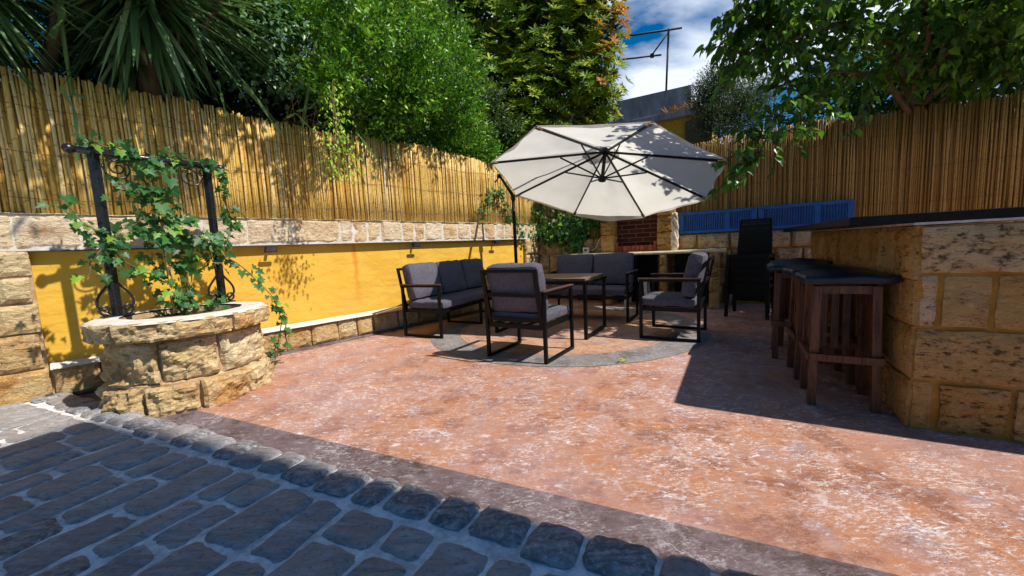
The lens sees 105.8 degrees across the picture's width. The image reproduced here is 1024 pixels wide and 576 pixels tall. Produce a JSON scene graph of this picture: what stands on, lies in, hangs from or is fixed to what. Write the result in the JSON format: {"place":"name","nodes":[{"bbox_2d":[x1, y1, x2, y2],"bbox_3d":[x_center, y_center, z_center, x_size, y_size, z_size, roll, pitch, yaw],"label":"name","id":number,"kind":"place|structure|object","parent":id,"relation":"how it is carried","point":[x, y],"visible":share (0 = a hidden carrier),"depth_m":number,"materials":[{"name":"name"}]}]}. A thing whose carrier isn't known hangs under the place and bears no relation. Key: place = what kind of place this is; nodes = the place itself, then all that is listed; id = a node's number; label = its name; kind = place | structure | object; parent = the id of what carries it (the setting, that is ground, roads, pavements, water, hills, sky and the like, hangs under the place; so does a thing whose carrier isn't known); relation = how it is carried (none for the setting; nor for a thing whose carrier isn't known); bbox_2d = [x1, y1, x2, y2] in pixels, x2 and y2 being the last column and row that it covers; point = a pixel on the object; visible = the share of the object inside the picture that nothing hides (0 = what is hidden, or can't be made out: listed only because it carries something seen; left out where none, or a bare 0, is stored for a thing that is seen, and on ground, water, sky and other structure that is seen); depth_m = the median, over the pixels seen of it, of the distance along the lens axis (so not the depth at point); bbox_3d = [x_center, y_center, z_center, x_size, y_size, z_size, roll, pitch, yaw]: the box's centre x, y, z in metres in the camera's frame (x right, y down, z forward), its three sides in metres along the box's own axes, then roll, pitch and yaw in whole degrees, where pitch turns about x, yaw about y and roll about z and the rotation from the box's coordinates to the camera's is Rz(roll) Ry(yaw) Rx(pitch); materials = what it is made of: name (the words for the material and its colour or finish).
{"place":"outdoors","nodes":[
{"label":"outdoors","id":0,"kind":"place"},
{"bbox_2d":[49,0,401,161],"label":"tree branches","id":1,"kind":"object","parent":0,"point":[57,27],"visible":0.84,"depth_m":3.38,"materials":[{"name":"brown wood"}]},
{"bbox_2d":[0,392,757,575],"bbox_3d":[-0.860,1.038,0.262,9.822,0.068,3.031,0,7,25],"label":"path","id":2,"kind":"structure","parent":0,"point":[555,545],"depth_m":1.53,"materials":[{"name":"stone"}]},
{"bbox_2d":[8,0,1013,143],"label":"sky","id":3,"kind":"structure","parent":0,"point":[648,75],"materials":[{"name":"blue"}]},
{"bbox_2d":[198,298,1023,575],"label":"patio","id":4,"kind":"structure","parent":0,"point":[726,428],"depth_m":2.06,"materials":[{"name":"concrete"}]},
{"bbox_2d":[61,143,274,416],"bbox_3d":[-2.638,-0.087,3.100,1.154,1.986,1.193,-3,6,0],"label":"stone well","id":5,"kind":"object","parent":4,"relation":"on","point":[153,363],"visible":0.98,"depth_m":2.81,"materials":[{"name":"stone"}]},
{"bbox_2d":[35,129,292,364],"bbox_3d":[-2.801,-0.202,3.314,0.537,2.074,1.536,2,7,36],"label":"ivy plant","id":6,"kind":"object","parent":5,"relation":"attached to","point":[144,171],"visible":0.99,"depth_m":3.17,"materials":[{"name":"green plant"}]},
{"bbox_2d":[0,212,537,405],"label":"garden wall","id":7,"kind":"structure","parent":4,"relation":"on","point":[331,280],"depth_m":4.17,"materials":[{"name":"paint"}]},
{"bbox_2d":[0,66,535,223],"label":"reed fence","id":8,"kind":"object","parent":7,"relation":"on","point":[268,167],"visible":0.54,"depth_m":4.04,"materials":[{"name":"wood"}]},
{"bbox_2d":[286,81,374,135],"bbox_3d":[-2.116,-2.112,4.694,1.174,0.335,0.891,-8,8,-39],"label":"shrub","id":9,"kind":"object","parent":8,"relation":"on","point":[324,114],"visible":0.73,"depth_m":4.63,"materials":[{"name":"green plant"}]},
{"bbox_2d":[477,185,532,250],"bbox_3d":[-0.119,-1.247,7.056,1.317,1.232,0.337,-8,8,-41],"label":"trailing ivy","id":10,"kind":"object","parent":8,"relation":"attached to","point":[497,196],"visible":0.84,"depth_m":6.91,"materials":[{"name":"green plant"}]},
{"bbox_2d":[264,246,277,252],"bbox_3d":[-2.651,-0.420,4.238,0.148,0.065,0.120,3,8,42],"label":"floodlight","id":11,"kind":"object","parent":7,"relation":"attached to","point":[268,249],"visible":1,"depth_m":4.19,"materials":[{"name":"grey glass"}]},
{"bbox_2d":[411,242,420,246],"bbox_3d":[-1.408,-0.624,5.620,0.148,0.065,0.120,3,8,42],"label":"floodlight","id":12,"kind":"object","parent":7,"relation":"attached to","point":[418,244],"visible":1,"depth_m":5.58,"materials":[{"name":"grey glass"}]},
{"bbox_2d":[76,308,492,397],"bbox_3d":[-1.913,0.622,5.040,0.160,0.001,7.598,3,8,42],"label":"patio wall strip","id":13,"kind":"object","parent":4,"relation":"on","point":[87,394],"visible":0.33,"depth_m":4.91,"materials":[{"name":"concrete"}]},
{"bbox_2d":[215,0,508,171],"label":"flowering shrub","id":14,"kind":"object","parent":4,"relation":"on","point":[394,60],"visible":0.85,"depth_m":5.11,"materials":[{"name":"green plant"}]},
{"bbox_2d":[309,80,375,184],"bbox_3d":[-1.772,-1.614,3.980,0.666,1.046,0.412,-8,8,-43],"label":"hanging spray","id":15,"kind":"object","parent":14,"relation":"hanging from","point":[336,129],"visible":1,"depth_m":3.98,"materials":[{"name":"green plant"}]},
{"bbox_2d":[77,391,899,575],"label":"patio border","id":16,"kind":"object","parent":4,"relation":"on","point":[716,553],"depth_m":1.54,"materials":[{"name":"concrete"}]},
{"bbox_2d":[460,309,675,354],"bbox_3d":[0.675,0.498,5.032,2.674,0.001,2.674,1,7,30],"label":"paving medallion","id":17,"kind":"object","parent":4,"relation":"on","point":[617,333],"visible":0.68,"depth_m":4.50,"materials":[{"name":"beige concrete"}]},
{"bbox_2d":[480,262,573,364],"bbox_3d":[0.157,0.195,3.794,0.680,0.914,0.706,1,7,33],"label":"lounge chair","id":18,"kind":"object","parent":17,"relation":"on","point":[518,292],"visible":1,"depth_m":3.57,"materials":[{"name":"grey fabric"}]},
{"bbox_2d":[494,273,606,339],"bbox_3d":[0.474,0.189,4.832,1.236,0.682,0.776,1,7,30],"label":"patio table","id":19,"kind":"object","parent":17,"relation":"on","point":[584,279],"visible":0.57,"depth_m":4.41,"materials":[{"name":"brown wood"}]},
{"bbox_2d":[544,252,638,322],"bbox_3d":[1.129,-0.039,5.599,1.260,0.915,0.707,1,7,30],"label":"garden sofa","id":20,"kind":"object","parent":17,"relation":"on","point":[619,270],"visible":0.71,"depth_m":5.50,"materials":[{"name":"grey fabric"}]},
{"bbox_2d":[430,306,710,366],"bbox_3d":[0.675,0.498,5.032,3.400,0.001,3.400,1,7,30],"label":"paving ring","id":21,"kind":"object","parent":4,"relation":"on","point":[452,342],"visible":0.69,"depth_m":3.85,"materials":[{"name":"grey concrete"}]},
{"bbox_2d":[396,258,493,338],"bbox_3d":[-0.732,0.055,5.555,0.707,0.915,1.840,0,7,28],"label":"garden sofa","id":22,"kind":"object","parent":21,"relation":"on","point":[442,286],"visible":0.86,"depth_m":5.08,"materials":[{"name":"grey fabric"}]},
{"bbox_2d":[637,252,714,342],"bbox_3d":[1.823,0.064,4.281,0.706,0.915,0.680,1,7,32],"label":"lounge chair","id":23,"kind":"object","parent":21,"relation":"on","point":[695,281],"visible":1,"depth_m":4.05,"materials":[{"name":"grey fabric"}]},
{"bbox_2d":[491,121,727,310],"bbox_3d":[1.168,-0.917,5.357,3.141,2.706,3.066,-3,6,0],"label":"cantilever umbrella","id":24,"kind":"object","parent":4,"relation":"on","point":[619,171],"visible":0.99,"depth_m":5.34,"materials":[{"name":"white fabric"}]},
{"bbox_2d":[624,277,650,304],"bbox_3d":[2.128,0.054,6.553,0.390,0.443,0.320,1,7,30],"label":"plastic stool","id":25,"kind":"object","parent":4,"relation":"on","point":[647,290],"visible":0.14,"depth_m":6.55,"materials":[{"name":"grey plastic"}]},
{"bbox_2d":[600,208,676,291],"bbox_3d":[2.205,-0.731,6.812,1.262,1.936,0.351,1,7,30],"label":"stone barbecue","id":26,"kind":"object","parent":4,"relation":"on","point":[652,232],"visible":0.48,"depth_m":6.76,"materials":[{"name":"stone"}]},
{"bbox_2d":[578,248,725,308],"bbox_3d":[2.164,-0.167,6.510,2.500,0.881,0.629,1,7,30],"label":"stone worktop","id":27,"kind":"object","parent":4,"relation":"on","point":[646,264],"visible":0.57,"depth_m":6.26,"materials":[{"name":"beige stone"}]},
{"bbox_2d":[583,247,588,252],"bbox_3d":[1.377,-0.701,7.198,0.110,0.105,0.064,1,7,30],"label":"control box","id":28,"kind":"object","parent":27,"relation":"on","point":[585,249],"visible":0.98,"depth_m":7.17,"materials":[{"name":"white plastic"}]},
{"bbox_2d":[670,212,678,249],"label":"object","id":29,"kind":"object","parent":27,"relation":"on","point":[674,236],"visible":0.98,"depth_m":6.27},
{"bbox_2d":[680,54,785,148],"bbox_3d":[4.275,-2.173,7.584,2.022,4.454,1.328,-3,6,0],"label":"olive tree","id":30,"kind":"object","parent":4,"relation":"on","point":[726,109],"visible":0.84,"depth_m":7.22,"materials":[{"name":"green plant"}]},
{"bbox_2d":[724,283,772,319],"bbox_3d":[3.195,-0.087,5.183,0.510,0.902,0.587,3,8,42],"label":"stacking chair","id":31,"kind":"object","parent":4,"relation":"on","point":[750,292],"visible":0.39,"depth_m":5.09,"materials":[{"name":"black plastic"}]},
{"bbox_2d":[724,252,772,311],"bbox_3d":[3.186,-0.182,5.168,0.510,0.902,0.587,2,8,41],"label":"stacking chair","id":32,"kind":"object","parent":31,"relation":"on","point":[746,280],"visible":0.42,"depth_m":5.02,"materials":[{"name":"black plastic"}]},
{"bbox_2d":[724,233,774,304],"bbox_3d":[3.179,-0.276,5.151,0.510,0.902,0.587,3,8,43],"label":"stacking chair","id":33,"kind":"object","parent":32,"relation":"on","point":[747,272],"visible":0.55,"depth_m":4.99,"materials":[{"name":"black plastic"}]},
{"bbox_2d":[724,225,771,296],"bbox_3d":[3.169,-0.371,5.136,0.510,0.902,0.587,2,8,41],"label":"stacking chair","id":34,"kind":"object","parent":33,"relation":"on","point":[746,265],"visible":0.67,"depth_m":5.06,"materials":[{"name":"black plastic"}]},
{"bbox_2d":[724,218,774,289],"bbox_3d":[3.161,-0.465,5.120,0.510,0.902,0.587,3,8,42],"label":"stacking chair","id":35,"kind":"object","parent":34,"relation":"on","point":[765,258],"visible":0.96,"depth_m":5.18,"materials":[{"name":"black plastic"}]},
{"bbox_2d":[538,220,1023,303],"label":"stone wall","id":36,"kind":"structure","parent":4,"relation":"on","point":[787,245],"depth_m":6.20,"materials":[{"name":"beige stone"}]},
{"bbox_2d":[524,203,600,257],"bbox_3d":[0.785,-0.833,7.593,2.234,2.122,0.679,1,7,29],"label":"corner ivy","id":37,"kind":"object","parent":36,"relation":"attached to","point":[565,231],"visible":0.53,"depth_m":7.37,"materials":[{"name":"green plant"}]},
{"bbox_2d":[679,207,756,233],"bbox_3d":[3.286,-1.074,6.228,1.100,0.355,0.040,1,7,30],"label":"blue shutter","id":38,"kind":"object","parent":36,"relation":"on","point":[729,217],"visible":0.87,"depth_m":6.23,"materials":[{"name":"paint"}]},
{"bbox_2d":[536,90,1023,241],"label":"reed fence","id":39,"kind":"object","parent":36,"relation":"on","point":[969,156],"visible":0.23,"depth_m":5.19,"materials":[{"name":"wood"}]},
{"bbox_2d":[758,199,854,228],"bbox_3d":[4.266,-1.063,5.666,1.120,0.355,0.040,1,7,30],"label":"blue shutter","id":40,"kind":"object","parent":36,"relation":"on","point":[830,213],"visible":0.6,"depth_m":5.64,"materials":[{"name":"paint"}]},
{"bbox_2d":[767,260,828,362],"bbox_3d":[2.443,0.178,3.329,0.439,0.828,0.438,1,7,33],"label":"bar stool","id":41,"kind":"object","parent":4,"relation":"on","point":[776,316],"visible":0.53,"depth_m":3.27,"materials":[{"name":"brown wood"}]},
{"bbox_2d":[770,257,832,345],"bbox_3d":[2.750,0.122,3.727,0.439,0.828,0.438,0,7,28],"label":"bar stool","id":42,"kind":"object","parent":4,"relation":"on","point":[781,329],"visible":0.19,"depth_m":3.65,"materials":[{"name":"brown wood"}]},
{"bbox_2d":[782,264,869,384],"bbox_3d":[2.265,0.236,2.852,0.439,0.828,0.438,0,7,27],"label":"bar stool","id":43,"kind":"object","parent":4,"relation":"on","point":[794,328],"visible":0.58,"depth_m":2.79,"materials":[{"name":"brown wood"}]},
{"bbox_2d":[795,268,900,413],"bbox_3d":[2.038,0.292,2.414,0.439,0.828,0.438,1,7,30],"label":"bar stool","id":44,"kind":"object","parent":4,"relation":"on","point":[820,285],"visible":1,"depth_m":2.33,"materials":[{"name":"brown wood"}]},
{"bbox_2d":[692,0,1023,204],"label":"mulberry tree","id":45,"kind":"object","parent":4,"relation":"on","point":[939,34],"visible":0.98,"depth_m":4.29,"materials":[{"name":"green plant"}]},
{"bbox_2d":[776,0,1023,132],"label":"laurel tree","id":46,"kind":"object","parent":4,"relation":"on","point":[852,107],"visible":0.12,"depth_m":6.03,"materials":[{"name":"green plant"}]},
{"bbox_2d":[783,207,1023,442],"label":"stone bar","id":47,"kind":"object","parent":4,"relation":"on","point":[953,332],"visible":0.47,"depth_m":1.93,"materials":[{"name":"stone"}]},
{"label":"ground","id":48,"kind":"structure","parent":0,"visible":0},
{"bbox_2d":[0,0,119,104],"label":"yucca","id":49,"kind":"object","parent":48,"relation":"on","point":[15,42],"visible":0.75,"depth_m":2.95,"materials":[{"name":"green plant"}]},
{"bbox_2d":[36,0,224,88],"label":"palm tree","id":50,"kind":"object","parent":48,"relation":"on","point":[51,50],"visible":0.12,"depth_m":3.23,"materials":[{"name":"green plant"}]},
{"bbox_2d":[4,0,296,115],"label":"yucca","id":51,"kind":"object","parent":48,"relation":"on","point":[144,47],"visible":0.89,"depth_m":3.50,"materials":[{"name":"green plant"}]},
{"bbox_2d":[0,0,396,146],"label":"broadleaf tree","id":52,"kind":"object","parent":48,"relation":"on","point":[237,105],"visible":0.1,"depth_m":4.77,"materials":[{"name":"green plant"}]},
{"bbox_2d":[428,71,527,163],"bbox_3d":[-0.274,-2.227,8.933,3.797,4.728,2.418,-7,7,-35],"label":"evergreen tree","id":53,"kind":"object","parent":48,"relation":"on","point":[507,126],"visible":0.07,"depth_m":7.89,"materials":[{"name":"green plant"}]},
{"bbox_2d":[435,0,633,150],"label":"red tipped tree","id":54,"kind":"object","parent":48,"relation":"on","point":[578,76],"visible":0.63,"depth_m":8.68,"materials":[{"name":"green plant"}]},
{"bbox_2d":[569,85,716,149],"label":"neighbour building","id":55,"kind":"structure","parent":48,"relation":"on","point":[645,108],"depth_m":11.65,"materials":[{"name":"concrete"}]},
{"bbox_2d":[602,27,681,89],"bbox_3d":[3.504,-6.825,12.195,3.410,2.613,0.114,1,7,30],"label":"rooftop pole frame","id":56,"kind":"object","parent":55,"relation":"on","point":[652,55],"visible":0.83,"depth_m":11.61,"materials":[{"name":"metal"}]},
{"bbox_2d":[660,100,696,113],"bbox_3d":[4.936,-5.273,11.357,1.258,0.481,0.675,1,7,35],"label":"dry grass tuft","id":57,"kind":"object","parent":55,"relation":"on","point":[674,108],"visible":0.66,"depth_m":11.36,"materials":[{"name":"brown plant"}]}
]}

